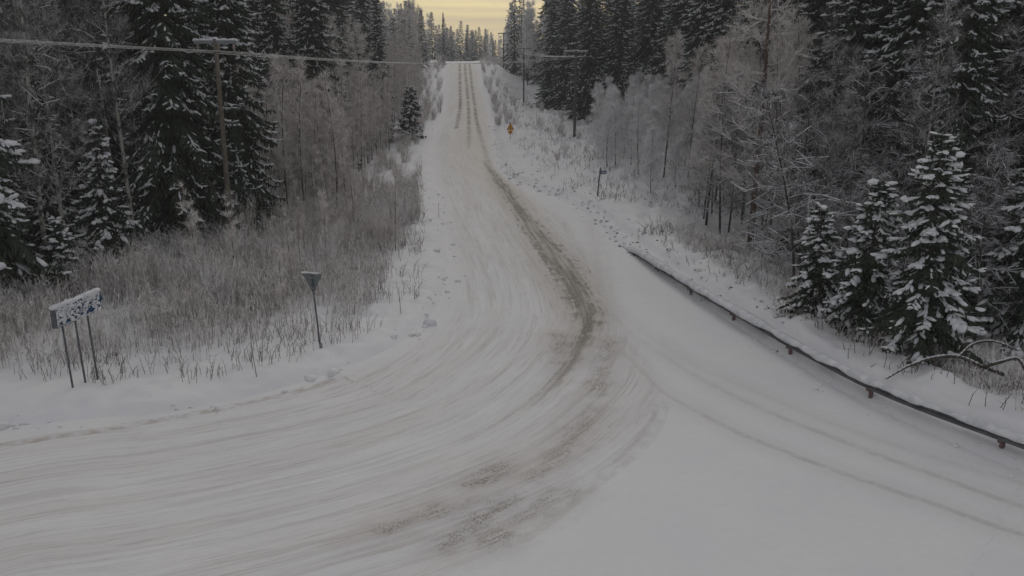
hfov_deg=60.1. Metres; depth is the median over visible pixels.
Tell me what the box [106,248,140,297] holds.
bush
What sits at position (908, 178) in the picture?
tree
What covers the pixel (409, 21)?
spruce tree
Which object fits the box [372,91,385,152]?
sapling
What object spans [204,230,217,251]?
bush
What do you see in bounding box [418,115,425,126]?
bush
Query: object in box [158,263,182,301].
bush
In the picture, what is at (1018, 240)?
spruce tree
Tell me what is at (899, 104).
spruce tree
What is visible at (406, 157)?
bush
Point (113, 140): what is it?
spruce tree
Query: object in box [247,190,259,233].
sapling
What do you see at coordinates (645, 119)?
bare tree
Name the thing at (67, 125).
birch tree
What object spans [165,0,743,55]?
sky
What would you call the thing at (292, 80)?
sapling
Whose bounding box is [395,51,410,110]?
alder tree
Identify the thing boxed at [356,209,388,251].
bush
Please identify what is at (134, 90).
birch tree
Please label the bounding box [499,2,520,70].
spruce tree
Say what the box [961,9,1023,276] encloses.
bare tree
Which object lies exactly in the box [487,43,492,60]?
bare tree
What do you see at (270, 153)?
sapling
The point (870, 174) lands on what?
tree
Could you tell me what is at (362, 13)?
spruce tree
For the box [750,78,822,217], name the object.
bare tree
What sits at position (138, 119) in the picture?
spruce tree
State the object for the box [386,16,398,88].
spruce tree
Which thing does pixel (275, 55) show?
sapling
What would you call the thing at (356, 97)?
sapling
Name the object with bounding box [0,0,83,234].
birch tree
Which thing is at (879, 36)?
spruce tree
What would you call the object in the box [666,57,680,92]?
bare tree
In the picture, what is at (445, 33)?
spruce tree
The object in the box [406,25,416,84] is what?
spruce tree
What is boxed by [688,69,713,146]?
bare tree
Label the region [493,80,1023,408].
dead grass
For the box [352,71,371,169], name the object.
sapling
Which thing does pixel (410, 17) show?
spruce tree
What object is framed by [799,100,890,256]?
bare tree
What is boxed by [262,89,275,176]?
sapling
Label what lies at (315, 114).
sapling
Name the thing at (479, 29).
spruce tree
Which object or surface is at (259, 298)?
frosted weeds
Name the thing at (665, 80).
bare tree
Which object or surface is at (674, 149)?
bare tree
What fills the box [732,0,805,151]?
spruce tree
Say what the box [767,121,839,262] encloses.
spruce tree
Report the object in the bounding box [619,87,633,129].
bare tree
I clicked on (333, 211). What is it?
bush
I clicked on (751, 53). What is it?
alder tree
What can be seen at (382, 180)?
bush
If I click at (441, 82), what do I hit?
bush
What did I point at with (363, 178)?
bush
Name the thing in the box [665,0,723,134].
spruce tree
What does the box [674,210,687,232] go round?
bush
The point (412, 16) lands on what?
alder tree
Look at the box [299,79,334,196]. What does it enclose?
alder tree
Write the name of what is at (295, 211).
bush
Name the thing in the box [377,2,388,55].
spruce tree
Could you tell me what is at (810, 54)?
spruce tree
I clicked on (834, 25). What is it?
birch tree
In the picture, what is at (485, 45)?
spruce tree
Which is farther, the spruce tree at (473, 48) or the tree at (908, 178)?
the spruce tree at (473, 48)
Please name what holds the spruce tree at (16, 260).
on the ground at (132, 392)
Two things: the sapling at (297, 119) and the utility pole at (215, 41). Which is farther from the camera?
the sapling at (297, 119)
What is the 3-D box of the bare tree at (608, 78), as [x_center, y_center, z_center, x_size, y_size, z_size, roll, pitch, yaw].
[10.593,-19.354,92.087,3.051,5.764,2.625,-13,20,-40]
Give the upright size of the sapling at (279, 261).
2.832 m
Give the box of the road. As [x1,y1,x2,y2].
[0,61,1023,575]
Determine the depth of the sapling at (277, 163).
51.81 m
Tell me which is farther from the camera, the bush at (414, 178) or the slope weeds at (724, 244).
the bush at (414, 178)
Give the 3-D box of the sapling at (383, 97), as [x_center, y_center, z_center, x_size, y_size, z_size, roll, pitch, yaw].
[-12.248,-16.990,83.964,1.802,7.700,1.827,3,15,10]
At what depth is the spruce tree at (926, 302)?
24.91 m
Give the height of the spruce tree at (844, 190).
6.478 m
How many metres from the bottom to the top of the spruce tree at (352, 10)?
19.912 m
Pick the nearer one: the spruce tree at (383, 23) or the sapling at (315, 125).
the sapling at (315, 125)
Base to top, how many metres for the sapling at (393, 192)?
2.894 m
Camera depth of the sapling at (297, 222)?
34.07 m
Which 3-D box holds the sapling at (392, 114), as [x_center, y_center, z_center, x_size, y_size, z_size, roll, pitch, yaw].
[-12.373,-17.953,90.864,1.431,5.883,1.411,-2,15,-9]
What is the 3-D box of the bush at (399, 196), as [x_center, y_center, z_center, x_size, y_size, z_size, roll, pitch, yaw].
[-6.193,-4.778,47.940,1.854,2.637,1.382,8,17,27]
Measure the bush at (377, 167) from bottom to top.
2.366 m
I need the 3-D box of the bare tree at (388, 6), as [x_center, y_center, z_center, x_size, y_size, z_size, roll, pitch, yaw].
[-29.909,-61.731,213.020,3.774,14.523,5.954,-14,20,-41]
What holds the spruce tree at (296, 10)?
on the ground at (132, 392)
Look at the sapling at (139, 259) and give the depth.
31.11 m
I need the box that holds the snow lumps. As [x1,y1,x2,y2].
[0,126,1023,489]
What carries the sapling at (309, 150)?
on the ground at (132, 392)
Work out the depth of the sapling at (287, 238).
32.53 m
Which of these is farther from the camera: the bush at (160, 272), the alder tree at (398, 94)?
the alder tree at (398, 94)
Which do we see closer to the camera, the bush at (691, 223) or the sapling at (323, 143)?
the bush at (691, 223)
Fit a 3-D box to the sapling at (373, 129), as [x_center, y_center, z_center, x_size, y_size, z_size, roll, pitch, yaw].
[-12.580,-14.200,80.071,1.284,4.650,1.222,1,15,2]
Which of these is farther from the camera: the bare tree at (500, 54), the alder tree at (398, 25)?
the bare tree at (500, 54)
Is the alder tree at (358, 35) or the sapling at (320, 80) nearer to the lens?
the sapling at (320, 80)
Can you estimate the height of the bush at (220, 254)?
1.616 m
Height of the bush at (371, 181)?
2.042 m
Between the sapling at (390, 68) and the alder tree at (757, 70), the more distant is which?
the sapling at (390, 68)
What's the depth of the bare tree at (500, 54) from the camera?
217.33 m
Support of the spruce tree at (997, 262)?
on the ground at (132, 392)
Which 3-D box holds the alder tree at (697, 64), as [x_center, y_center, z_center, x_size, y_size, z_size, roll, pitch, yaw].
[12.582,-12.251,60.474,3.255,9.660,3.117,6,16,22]
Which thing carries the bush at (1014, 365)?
on the ground at (132, 392)
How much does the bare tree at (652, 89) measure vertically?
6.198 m
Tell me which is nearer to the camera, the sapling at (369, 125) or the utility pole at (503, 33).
the sapling at (369, 125)
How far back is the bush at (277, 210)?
43.95 m
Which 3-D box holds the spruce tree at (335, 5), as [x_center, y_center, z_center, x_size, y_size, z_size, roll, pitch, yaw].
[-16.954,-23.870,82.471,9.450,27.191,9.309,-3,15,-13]
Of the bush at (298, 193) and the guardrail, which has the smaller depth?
the guardrail
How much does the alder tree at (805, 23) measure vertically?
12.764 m
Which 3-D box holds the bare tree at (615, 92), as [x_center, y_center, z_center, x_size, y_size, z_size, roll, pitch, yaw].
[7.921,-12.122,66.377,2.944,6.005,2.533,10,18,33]
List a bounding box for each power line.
[0,41,196,51]
[1,40,214,51]
[5,39,232,51]
[204,52,562,63]
[224,52,572,63]
[240,52,582,63]
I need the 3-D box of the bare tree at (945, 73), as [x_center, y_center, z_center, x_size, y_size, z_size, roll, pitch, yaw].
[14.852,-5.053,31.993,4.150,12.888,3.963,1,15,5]
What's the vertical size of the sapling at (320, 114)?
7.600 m
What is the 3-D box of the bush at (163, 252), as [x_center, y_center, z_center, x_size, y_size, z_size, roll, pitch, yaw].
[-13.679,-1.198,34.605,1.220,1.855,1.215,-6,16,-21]
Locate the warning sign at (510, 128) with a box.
[507,122,513,138]
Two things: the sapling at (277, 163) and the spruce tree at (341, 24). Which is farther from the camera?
the spruce tree at (341, 24)
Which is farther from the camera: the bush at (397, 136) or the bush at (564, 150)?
the bush at (397, 136)
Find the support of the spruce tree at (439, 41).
on the ground at (132, 392)
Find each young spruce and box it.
[34,216,90,299]
[390,86,426,140]
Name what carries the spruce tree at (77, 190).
on the ground at (132, 392)
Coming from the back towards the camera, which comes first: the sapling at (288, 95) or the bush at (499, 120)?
the bush at (499, 120)
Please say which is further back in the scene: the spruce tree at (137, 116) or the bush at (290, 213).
the spruce tree at (137, 116)
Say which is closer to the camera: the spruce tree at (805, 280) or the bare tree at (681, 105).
the spruce tree at (805, 280)
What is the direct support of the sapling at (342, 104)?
on the ground at (132, 392)
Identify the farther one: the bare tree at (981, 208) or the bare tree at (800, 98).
the bare tree at (800, 98)
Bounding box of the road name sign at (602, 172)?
[597,166,606,195]
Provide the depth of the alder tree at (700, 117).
53.76 m
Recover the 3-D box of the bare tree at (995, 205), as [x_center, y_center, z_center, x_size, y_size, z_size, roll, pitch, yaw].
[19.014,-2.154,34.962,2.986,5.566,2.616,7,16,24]
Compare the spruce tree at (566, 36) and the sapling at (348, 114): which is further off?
the spruce tree at (566, 36)
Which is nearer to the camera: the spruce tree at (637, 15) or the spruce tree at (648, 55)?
the spruce tree at (648, 55)
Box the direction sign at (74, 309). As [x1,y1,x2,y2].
[48,288,102,387]
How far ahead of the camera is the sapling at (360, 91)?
66.77 m
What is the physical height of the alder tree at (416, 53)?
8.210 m
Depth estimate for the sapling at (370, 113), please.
76.58 m
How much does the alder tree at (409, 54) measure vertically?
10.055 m
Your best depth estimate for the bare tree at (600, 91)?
71.38 m
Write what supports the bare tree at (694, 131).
on the ground at (132, 392)
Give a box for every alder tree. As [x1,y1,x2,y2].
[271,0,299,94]
[276,0,294,65]
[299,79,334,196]
[319,12,354,141]
[342,13,385,163]
[342,29,363,86]
[381,35,396,100]
[385,32,400,111]
[386,10,397,44]
[388,46,401,119]
[392,60,405,105]
[393,17,421,87]
[393,54,414,118]
[394,75,405,124]
[395,16,401,51]
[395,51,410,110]
[399,6,408,49]
[399,39,421,104]
[405,0,422,47]
[409,8,421,45]
[409,27,422,79]
[411,48,424,103]
[412,44,424,87]
[414,43,430,103]
[415,2,428,58]
[648,24,689,177]
[673,40,715,177]
[680,18,746,224]
[684,87,716,204]
[685,75,730,218]
[695,59,733,213]
[697,22,744,201]
[717,62,758,203]
[717,62,762,223]
[730,44,767,212]
[732,46,751,149]
[739,23,802,236]
[740,0,789,129]
[748,53,798,227]
[751,97,779,229]
[767,4,812,203]
[773,2,827,190]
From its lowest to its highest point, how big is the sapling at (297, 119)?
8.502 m
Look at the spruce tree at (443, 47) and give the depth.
168.70 m
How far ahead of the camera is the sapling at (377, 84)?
80.19 m
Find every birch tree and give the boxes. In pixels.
[0,0,63,138]
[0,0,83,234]
[0,0,92,206]
[0,0,99,268]
[0,0,100,265]
[0,3,40,228]
[0,4,16,135]
[3,0,109,219]
[55,0,162,244]
[56,0,132,205]
[73,0,154,201]
[109,0,147,161]
[804,0,855,119]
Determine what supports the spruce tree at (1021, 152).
on the ground at (132, 392)
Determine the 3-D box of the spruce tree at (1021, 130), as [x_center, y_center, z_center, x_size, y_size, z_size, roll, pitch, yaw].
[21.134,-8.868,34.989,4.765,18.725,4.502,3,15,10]
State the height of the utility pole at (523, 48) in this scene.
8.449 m
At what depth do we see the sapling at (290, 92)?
56.98 m
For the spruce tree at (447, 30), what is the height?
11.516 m
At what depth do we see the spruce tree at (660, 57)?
91.92 m
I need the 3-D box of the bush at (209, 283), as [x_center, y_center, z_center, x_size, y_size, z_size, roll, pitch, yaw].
[-10.101,-0.074,30.629,1.568,2.187,1.562,-5,16,-17]
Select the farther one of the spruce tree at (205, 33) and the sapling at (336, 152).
the spruce tree at (205, 33)
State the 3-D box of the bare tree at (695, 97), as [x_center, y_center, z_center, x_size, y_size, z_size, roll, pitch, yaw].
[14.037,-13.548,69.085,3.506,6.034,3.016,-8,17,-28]
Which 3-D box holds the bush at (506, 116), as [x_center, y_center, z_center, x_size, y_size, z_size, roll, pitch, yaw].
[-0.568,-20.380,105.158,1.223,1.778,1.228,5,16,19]
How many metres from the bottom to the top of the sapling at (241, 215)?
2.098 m
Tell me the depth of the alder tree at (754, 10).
57.21 m
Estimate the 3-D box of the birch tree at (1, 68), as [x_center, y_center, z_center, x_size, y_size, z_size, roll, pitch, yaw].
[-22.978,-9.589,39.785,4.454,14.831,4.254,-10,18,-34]
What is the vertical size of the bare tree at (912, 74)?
10.575 m
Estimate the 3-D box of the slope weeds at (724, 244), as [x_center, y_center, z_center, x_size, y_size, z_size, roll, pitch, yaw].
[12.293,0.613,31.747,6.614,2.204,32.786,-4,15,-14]
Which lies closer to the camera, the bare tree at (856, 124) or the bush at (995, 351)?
the bush at (995, 351)
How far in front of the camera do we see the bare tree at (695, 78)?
71.65 m
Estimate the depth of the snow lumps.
28.80 m
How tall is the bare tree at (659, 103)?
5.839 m
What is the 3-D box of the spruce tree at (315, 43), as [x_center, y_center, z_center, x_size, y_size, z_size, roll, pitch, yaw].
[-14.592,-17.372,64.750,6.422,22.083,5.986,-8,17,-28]
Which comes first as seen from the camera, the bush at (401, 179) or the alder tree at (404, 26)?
the bush at (401, 179)
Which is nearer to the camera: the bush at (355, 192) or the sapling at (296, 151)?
the bush at (355, 192)
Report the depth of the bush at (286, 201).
45.00 m
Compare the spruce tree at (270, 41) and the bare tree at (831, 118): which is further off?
the spruce tree at (270, 41)
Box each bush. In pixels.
[101,293,134,336]
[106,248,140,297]
[143,236,175,270]
[147,254,174,289]
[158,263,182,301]
[170,280,206,325]
[178,239,203,263]
[189,245,232,297]
[194,257,240,309]
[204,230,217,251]
[206,219,227,244]
[207,243,228,270]
[207,248,245,306]
[210,214,250,266]
[233,190,257,233]
[255,230,284,264]
[256,199,279,218]
[264,190,292,215]
[265,213,281,248]
[277,198,301,229]
[282,182,297,210]
[286,200,304,233]
[287,171,301,202]
[297,237,322,271]
[311,188,343,235]
[313,235,341,269]
[315,210,347,259]
[322,177,347,207]
[339,168,361,193]
[344,184,364,207]
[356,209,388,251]
[357,159,367,189]
[364,168,374,192]
[365,196,404,248]
[369,149,385,172]
[369,211,388,251]
[372,166,384,184]
[372,188,404,222]
[374,143,386,163]
[376,176,388,190]
[377,144,391,163]
[381,152,391,168]
[383,152,393,170]
[384,181,410,221]
[388,163,406,180]
[389,155,403,174]
[390,129,402,142]
[390,189,414,224]
[392,164,410,191]
[393,133,405,151]
[399,144,412,162]
[401,130,412,145]
[402,133,409,148]
[405,169,419,189]
[411,131,422,143]
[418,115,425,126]
[423,99,431,116]
[436,74,443,87]
[437,99,441,111]
[495,113,502,125]
[503,106,510,121]
[504,110,509,123]
[510,93,518,104]
[511,113,518,123]
[536,117,544,129]
[554,120,563,133]
[557,107,564,118]
[558,123,564,133]
[560,136,570,154]
[670,212,692,238]
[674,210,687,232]
[684,208,703,233]
[684,230,692,242]
[707,227,720,245]
[729,234,741,253]
[743,249,767,277]
[759,243,773,268]
[779,274,798,298]
[782,252,797,273]
[931,340,948,361]
[977,338,1023,389]
[979,329,1006,360]
[999,352,1023,376]
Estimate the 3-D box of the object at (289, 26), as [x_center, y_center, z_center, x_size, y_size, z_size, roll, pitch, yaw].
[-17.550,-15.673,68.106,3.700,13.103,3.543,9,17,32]
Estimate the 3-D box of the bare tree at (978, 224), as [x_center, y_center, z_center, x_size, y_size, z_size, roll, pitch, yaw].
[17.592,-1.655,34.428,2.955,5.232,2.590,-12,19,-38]
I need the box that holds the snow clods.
[502,163,833,352]
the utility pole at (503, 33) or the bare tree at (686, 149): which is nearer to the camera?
the bare tree at (686, 149)
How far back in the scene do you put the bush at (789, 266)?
38.90 m
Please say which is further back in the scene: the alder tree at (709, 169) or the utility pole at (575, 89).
the utility pole at (575, 89)
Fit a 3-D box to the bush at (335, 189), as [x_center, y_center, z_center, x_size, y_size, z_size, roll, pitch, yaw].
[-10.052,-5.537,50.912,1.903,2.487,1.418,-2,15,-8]
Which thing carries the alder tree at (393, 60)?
on the ground at (132, 392)
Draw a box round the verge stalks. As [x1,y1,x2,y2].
[2,160,432,385]
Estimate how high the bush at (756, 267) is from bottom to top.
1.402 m
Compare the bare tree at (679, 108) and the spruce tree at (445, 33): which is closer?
the bare tree at (679, 108)
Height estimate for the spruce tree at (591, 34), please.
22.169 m
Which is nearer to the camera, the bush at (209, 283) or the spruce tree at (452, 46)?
the bush at (209, 283)
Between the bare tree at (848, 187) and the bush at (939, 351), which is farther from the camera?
the bare tree at (848, 187)
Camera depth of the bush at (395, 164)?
66.97 m
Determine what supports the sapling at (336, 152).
on the ground at (132, 392)
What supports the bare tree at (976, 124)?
on the ground at (132, 392)
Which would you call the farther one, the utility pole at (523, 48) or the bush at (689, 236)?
the utility pole at (523, 48)
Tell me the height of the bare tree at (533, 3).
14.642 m
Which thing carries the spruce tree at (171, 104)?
on the ground at (132, 392)
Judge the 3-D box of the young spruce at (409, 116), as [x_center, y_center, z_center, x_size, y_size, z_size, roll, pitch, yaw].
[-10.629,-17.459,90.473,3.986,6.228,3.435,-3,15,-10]
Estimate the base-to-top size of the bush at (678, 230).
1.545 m
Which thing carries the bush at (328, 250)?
on the ground at (132, 392)
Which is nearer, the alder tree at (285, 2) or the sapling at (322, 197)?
the sapling at (322, 197)
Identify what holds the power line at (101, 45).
attached to the utility pole at (215, 41)
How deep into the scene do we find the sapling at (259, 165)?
46.75 m
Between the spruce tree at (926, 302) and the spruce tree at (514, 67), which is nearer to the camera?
the spruce tree at (926, 302)
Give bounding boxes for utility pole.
[192,37,237,240]
[498,32,508,67]
[517,47,530,101]
[564,50,587,136]
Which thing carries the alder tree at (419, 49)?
on the ground at (132, 392)
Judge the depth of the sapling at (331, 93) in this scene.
52.51 m
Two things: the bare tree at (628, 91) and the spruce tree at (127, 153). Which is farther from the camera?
the bare tree at (628, 91)
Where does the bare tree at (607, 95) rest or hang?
on the ground at (132, 392)
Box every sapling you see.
[136,250,150,297]
[174,180,204,287]
[221,193,242,281]
[223,188,246,243]
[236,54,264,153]
[238,213,249,249]
[247,84,265,174]
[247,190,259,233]
[251,137,266,198]
[258,88,276,188]
[260,51,281,196]
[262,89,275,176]
[264,113,279,193]
[266,141,280,194]
[267,68,291,183]
[267,174,274,199]
[268,58,292,201]
[268,63,296,217]
[270,214,276,246]
[270,247,293,315]
[272,130,288,191]
[272,143,289,203]
[276,72,298,181]
[276,87,300,193]
[279,135,297,201]
[280,53,297,178]
[280,205,296,291]
[282,116,297,186]
[285,68,304,174]
[286,65,304,183]
[287,63,312,203]
[287,87,296,179]
[288,211,309,274]
[290,102,308,186]
[291,52,312,192]
[292,112,303,181]
[296,82,307,185]
[296,124,312,201]
[297,89,319,196]
[302,87,327,201]
[303,145,324,204]
[304,78,321,185]
[305,107,326,185]
[307,76,323,191]
[310,143,329,211]
[312,72,348,205]
[314,72,341,170]
[315,107,332,199]
[316,189,332,271]
[319,69,339,197]
[324,95,337,176]
[328,107,347,206]
[330,79,336,112]
[333,86,344,164]
[334,58,350,145]
[334,102,353,199]
[334,108,351,183]
[337,102,350,188]
[338,79,356,160]
[341,145,361,227]
[342,86,352,159]
[345,117,362,200]
[347,80,366,159]
[348,73,368,159]
[349,69,370,166]
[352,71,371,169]
[354,109,362,169]
[356,86,368,166]
[359,106,368,167]
[364,88,376,159]
[366,91,373,159]
[366,115,373,165]
[369,107,378,149]
[372,80,381,155]
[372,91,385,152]
[376,69,391,139]
[381,105,391,149]
[384,63,396,146]
[384,75,393,144]
[385,172,403,250]
[386,181,393,221]
[388,186,401,241]
[389,86,397,141]
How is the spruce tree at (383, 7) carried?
on the ground at (132, 392)
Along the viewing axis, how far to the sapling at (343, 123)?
51.08 m
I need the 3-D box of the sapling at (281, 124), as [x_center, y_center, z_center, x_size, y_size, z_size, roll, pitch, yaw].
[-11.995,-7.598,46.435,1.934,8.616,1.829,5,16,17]
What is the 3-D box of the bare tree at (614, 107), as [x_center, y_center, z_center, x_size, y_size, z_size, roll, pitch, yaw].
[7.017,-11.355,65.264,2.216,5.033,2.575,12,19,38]
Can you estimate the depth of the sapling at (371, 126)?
77.98 m
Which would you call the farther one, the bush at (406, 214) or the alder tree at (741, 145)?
the alder tree at (741, 145)
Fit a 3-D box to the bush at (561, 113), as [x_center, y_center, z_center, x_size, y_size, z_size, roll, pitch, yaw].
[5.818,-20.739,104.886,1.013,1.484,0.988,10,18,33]
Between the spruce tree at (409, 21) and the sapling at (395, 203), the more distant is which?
the spruce tree at (409, 21)
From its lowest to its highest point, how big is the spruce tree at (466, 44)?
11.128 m
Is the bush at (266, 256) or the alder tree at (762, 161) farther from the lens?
the alder tree at (762, 161)
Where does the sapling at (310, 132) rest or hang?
on the ground at (132, 392)
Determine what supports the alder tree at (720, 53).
on the ground at (132, 392)
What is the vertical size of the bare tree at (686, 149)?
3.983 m
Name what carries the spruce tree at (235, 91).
on the ground at (132, 392)
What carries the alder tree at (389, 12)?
on the ground at (132, 392)
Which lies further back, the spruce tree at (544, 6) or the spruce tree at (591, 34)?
the spruce tree at (544, 6)
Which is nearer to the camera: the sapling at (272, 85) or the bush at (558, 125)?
the sapling at (272, 85)
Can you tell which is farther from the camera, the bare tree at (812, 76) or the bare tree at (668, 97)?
the bare tree at (668, 97)
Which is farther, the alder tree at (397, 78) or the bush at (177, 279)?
the alder tree at (397, 78)
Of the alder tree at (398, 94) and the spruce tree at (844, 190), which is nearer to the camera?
the spruce tree at (844, 190)
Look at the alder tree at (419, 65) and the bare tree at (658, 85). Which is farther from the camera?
the alder tree at (419, 65)
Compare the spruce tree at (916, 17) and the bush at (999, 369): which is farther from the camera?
the spruce tree at (916, 17)
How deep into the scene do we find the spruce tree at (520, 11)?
171.56 m
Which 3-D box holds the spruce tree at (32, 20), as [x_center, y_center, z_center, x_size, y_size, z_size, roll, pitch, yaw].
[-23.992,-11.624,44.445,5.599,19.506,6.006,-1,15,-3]
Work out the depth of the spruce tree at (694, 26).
83.17 m
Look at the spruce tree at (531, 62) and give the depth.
162.90 m
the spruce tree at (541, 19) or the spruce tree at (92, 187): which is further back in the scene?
the spruce tree at (541, 19)
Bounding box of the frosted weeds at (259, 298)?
[0,173,427,375]
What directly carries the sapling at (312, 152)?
on the ground at (132, 392)
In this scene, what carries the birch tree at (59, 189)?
on the ground at (132, 392)
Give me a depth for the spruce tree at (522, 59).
165.50 m
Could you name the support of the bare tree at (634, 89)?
on the ground at (132, 392)
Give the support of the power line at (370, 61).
attached to the utility pole at (215, 41)
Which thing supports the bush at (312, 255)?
on the ground at (132, 392)
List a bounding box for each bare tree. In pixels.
[384,1,394,36]
[425,11,434,54]
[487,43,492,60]
[496,36,502,64]
[504,9,517,54]
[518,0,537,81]
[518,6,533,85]
[529,15,549,81]
[530,0,539,54]
[584,87,616,157]
[585,81,606,145]
[591,104,604,154]
[594,101,622,163]
[599,82,625,159]
[601,88,629,164]
[604,76,624,116]
[617,82,643,164]
[617,88,642,141]
[617,107,633,152]
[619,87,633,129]
[622,73,644,130]
[623,92,650,172]
[629,71,645,117]
[633,73,655,132]
[634,83,665,152]
[635,124,666,192]
[636,100,665,164]
[641,90,660,143]
[642,104,665,181]
[643,80,667,135]
[653,74,665,109]
[654,78,669,142]
[658,91,672,138]
[660,77,670,104]
[663,98,693,163]
[664,85,673,131]
[664,89,693,155]
[665,126,686,187]
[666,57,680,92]
[667,71,688,122]
[675,79,707,144]
[675,121,694,171]
[677,82,753,234]
[679,92,696,148]
[683,84,693,140]
[684,123,708,192]
[687,99,716,173]
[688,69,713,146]
[689,72,701,113]
[691,66,779,231]
[726,71,858,291]
[734,64,839,263]
[748,126,849,274]
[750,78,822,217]
[777,27,863,247]
[778,111,852,259]
[793,51,906,254]
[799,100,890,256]
[803,145,885,288]
[816,35,878,246]
[831,161,865,245]
[839,98,945,269]
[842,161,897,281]
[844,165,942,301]
[853,37,960,246]
[868,148,916,251]
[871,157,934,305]
[883,0,980,271]
[893,93,1015,272]
[920,0,965,108]
[929,144,1023,339]
[940,127,1023,294]
[960,189,993,266]
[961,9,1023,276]
[971,129,1004,230]
[973,89,1023,236]
[973,167,1010,266]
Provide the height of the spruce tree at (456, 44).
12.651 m
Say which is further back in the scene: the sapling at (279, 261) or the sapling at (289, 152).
the sapling at (289, 152)
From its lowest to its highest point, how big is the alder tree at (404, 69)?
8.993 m
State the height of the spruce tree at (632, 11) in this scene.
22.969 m
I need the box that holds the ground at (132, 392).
[0,60,1023,471]
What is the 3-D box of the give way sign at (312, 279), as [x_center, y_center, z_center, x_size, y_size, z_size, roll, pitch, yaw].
[-6.087,0.826,27.124,0.688,2.707,0.142,4,15,14]
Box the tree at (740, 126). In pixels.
[688,0,823,249]
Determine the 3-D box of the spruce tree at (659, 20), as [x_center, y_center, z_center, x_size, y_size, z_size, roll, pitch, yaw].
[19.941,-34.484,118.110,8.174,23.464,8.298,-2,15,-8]
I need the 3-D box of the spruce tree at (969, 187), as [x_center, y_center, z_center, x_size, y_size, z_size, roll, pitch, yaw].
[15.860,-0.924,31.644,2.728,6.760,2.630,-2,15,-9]
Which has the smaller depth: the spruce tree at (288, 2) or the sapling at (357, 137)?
the sapling at (357, 137)
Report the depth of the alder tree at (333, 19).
67.62 m
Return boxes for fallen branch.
[884,334,1023,379]
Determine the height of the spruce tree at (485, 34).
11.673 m
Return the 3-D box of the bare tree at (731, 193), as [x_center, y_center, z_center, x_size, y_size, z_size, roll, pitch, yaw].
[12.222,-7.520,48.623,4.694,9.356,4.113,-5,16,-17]
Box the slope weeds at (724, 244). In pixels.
[639,211,1023,411]
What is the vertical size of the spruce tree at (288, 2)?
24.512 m
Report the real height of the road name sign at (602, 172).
2.179 m
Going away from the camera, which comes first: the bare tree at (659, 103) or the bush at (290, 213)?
the bush at (290, 213)
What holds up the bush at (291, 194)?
on the ground at (132, 392)
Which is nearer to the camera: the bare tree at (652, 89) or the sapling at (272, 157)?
the sapling at (272, 157)
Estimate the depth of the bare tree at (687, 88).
69.53 m
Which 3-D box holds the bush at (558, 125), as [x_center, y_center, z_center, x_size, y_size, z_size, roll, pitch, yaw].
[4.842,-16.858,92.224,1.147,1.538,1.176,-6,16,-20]
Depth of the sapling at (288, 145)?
49.54 m
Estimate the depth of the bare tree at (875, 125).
37.47 m
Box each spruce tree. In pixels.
[0,0,23,177]
[0,95,71,313]
[0,110,55,256]
[1,0,107,203]
[12,75,56,242]
[14,47,87,248]
[16,70,61,229]
[33,0,112,229]
[46,0,140,205]
[66,119,149,273]
[79,184,110,228]
[90,0,136,177]
[90,0,262,256]
[106,13,206,189]
[116,7,204,144]
[184,0,236,183]
[184,5,213,90]
[189,0,291,236]
[221,0,297,147]
[227,0,276,177]
[252,0,297,176]
[282,0,306,64]
[283,0,364,175]
[287,0,308,79]
[294,0,370,154]
[336,8,356,85]
[337,0,369,86]
[350,0,378,86]
[367,0,396,142]
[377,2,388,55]
[379,1,388,54]
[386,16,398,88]
[394,8,405,48]
[395,18,419,106]
[402,1,407,26]
[406,3,418,42]
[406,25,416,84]
[407,18,414,50]
[417,9,430,61]
[417,10,429,67]
[426,12,439,59]
[433,27,438,56]
[434,25,441,59]
[439,33,449,59]
[440,12,447,64]
[441,18,449,60]
[445,27,454,58]
[447,26,456,60]
[454,21,468,60]
[455,29,462,60]
[463,25,472,60]
[464,29,470,60]
[468,30,477,60]
[470,30,479,60]
[476,27,482,59]
[479,28,488,59]
[481,37,487,60]
[489,38,495,61]
[494,40,498,63]
[496,42,502,66]
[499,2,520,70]
[504,0,522,75]
[511,0,524,74]
[515,21,536,77]
[517,11,539,79]
[526,0,549,84]
[533,0,550,85]
[533,0,562,107]
[534,13,543,67]
[538,0,568,87]
[541,0,587,110]
[561,0,614,120]
[570,0,600,73]
[589,0,641,120]
[596,0,613,76]
[602,5,618,84]
[604,0,642,87]
[619,0,673,106]
[631,2,642,66]
[632,0,647,49]
[640,0,669,73]
[643,0,695,126]
[651,0,681,79]
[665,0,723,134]
[669,0,729,97]
[693,0,746,123]
[707,0,763,138]
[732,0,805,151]
[734,0,812,102]
[750,0,859,195]
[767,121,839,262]
[774,0,894,250]
[774,202,850,320]
[788,0,827,186]
[818,178,902,346]
[825,0,929,250]
[832,0,960,271]
[837,135,859,258]
[850,80,913,257]
[855,131,997,371]
[879,0,1014,303]
[919,0,1023,154]
[928,168,990,336]
[963,170,1023,339]
[964,161,1023,360]
[968,0,1023,150]
[974,86,1023,306]
[974,199,1021,314]
[981,1,1023,187]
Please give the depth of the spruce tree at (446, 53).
224.18 m
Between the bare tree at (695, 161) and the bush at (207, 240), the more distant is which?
the bare tree at (695, 161)
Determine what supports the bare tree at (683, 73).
on the ground at (132, 392)
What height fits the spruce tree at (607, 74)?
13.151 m
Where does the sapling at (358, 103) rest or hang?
on the ground at (132, 392)
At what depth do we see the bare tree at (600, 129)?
73.48 m
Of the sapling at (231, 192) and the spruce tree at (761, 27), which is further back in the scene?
the spruce tree at (761, 27)
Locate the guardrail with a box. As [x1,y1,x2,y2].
[622,244,1023,448]
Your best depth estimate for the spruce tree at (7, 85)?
45.70 m
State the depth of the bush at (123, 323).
28.47 m
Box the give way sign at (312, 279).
[301,271,322,347]

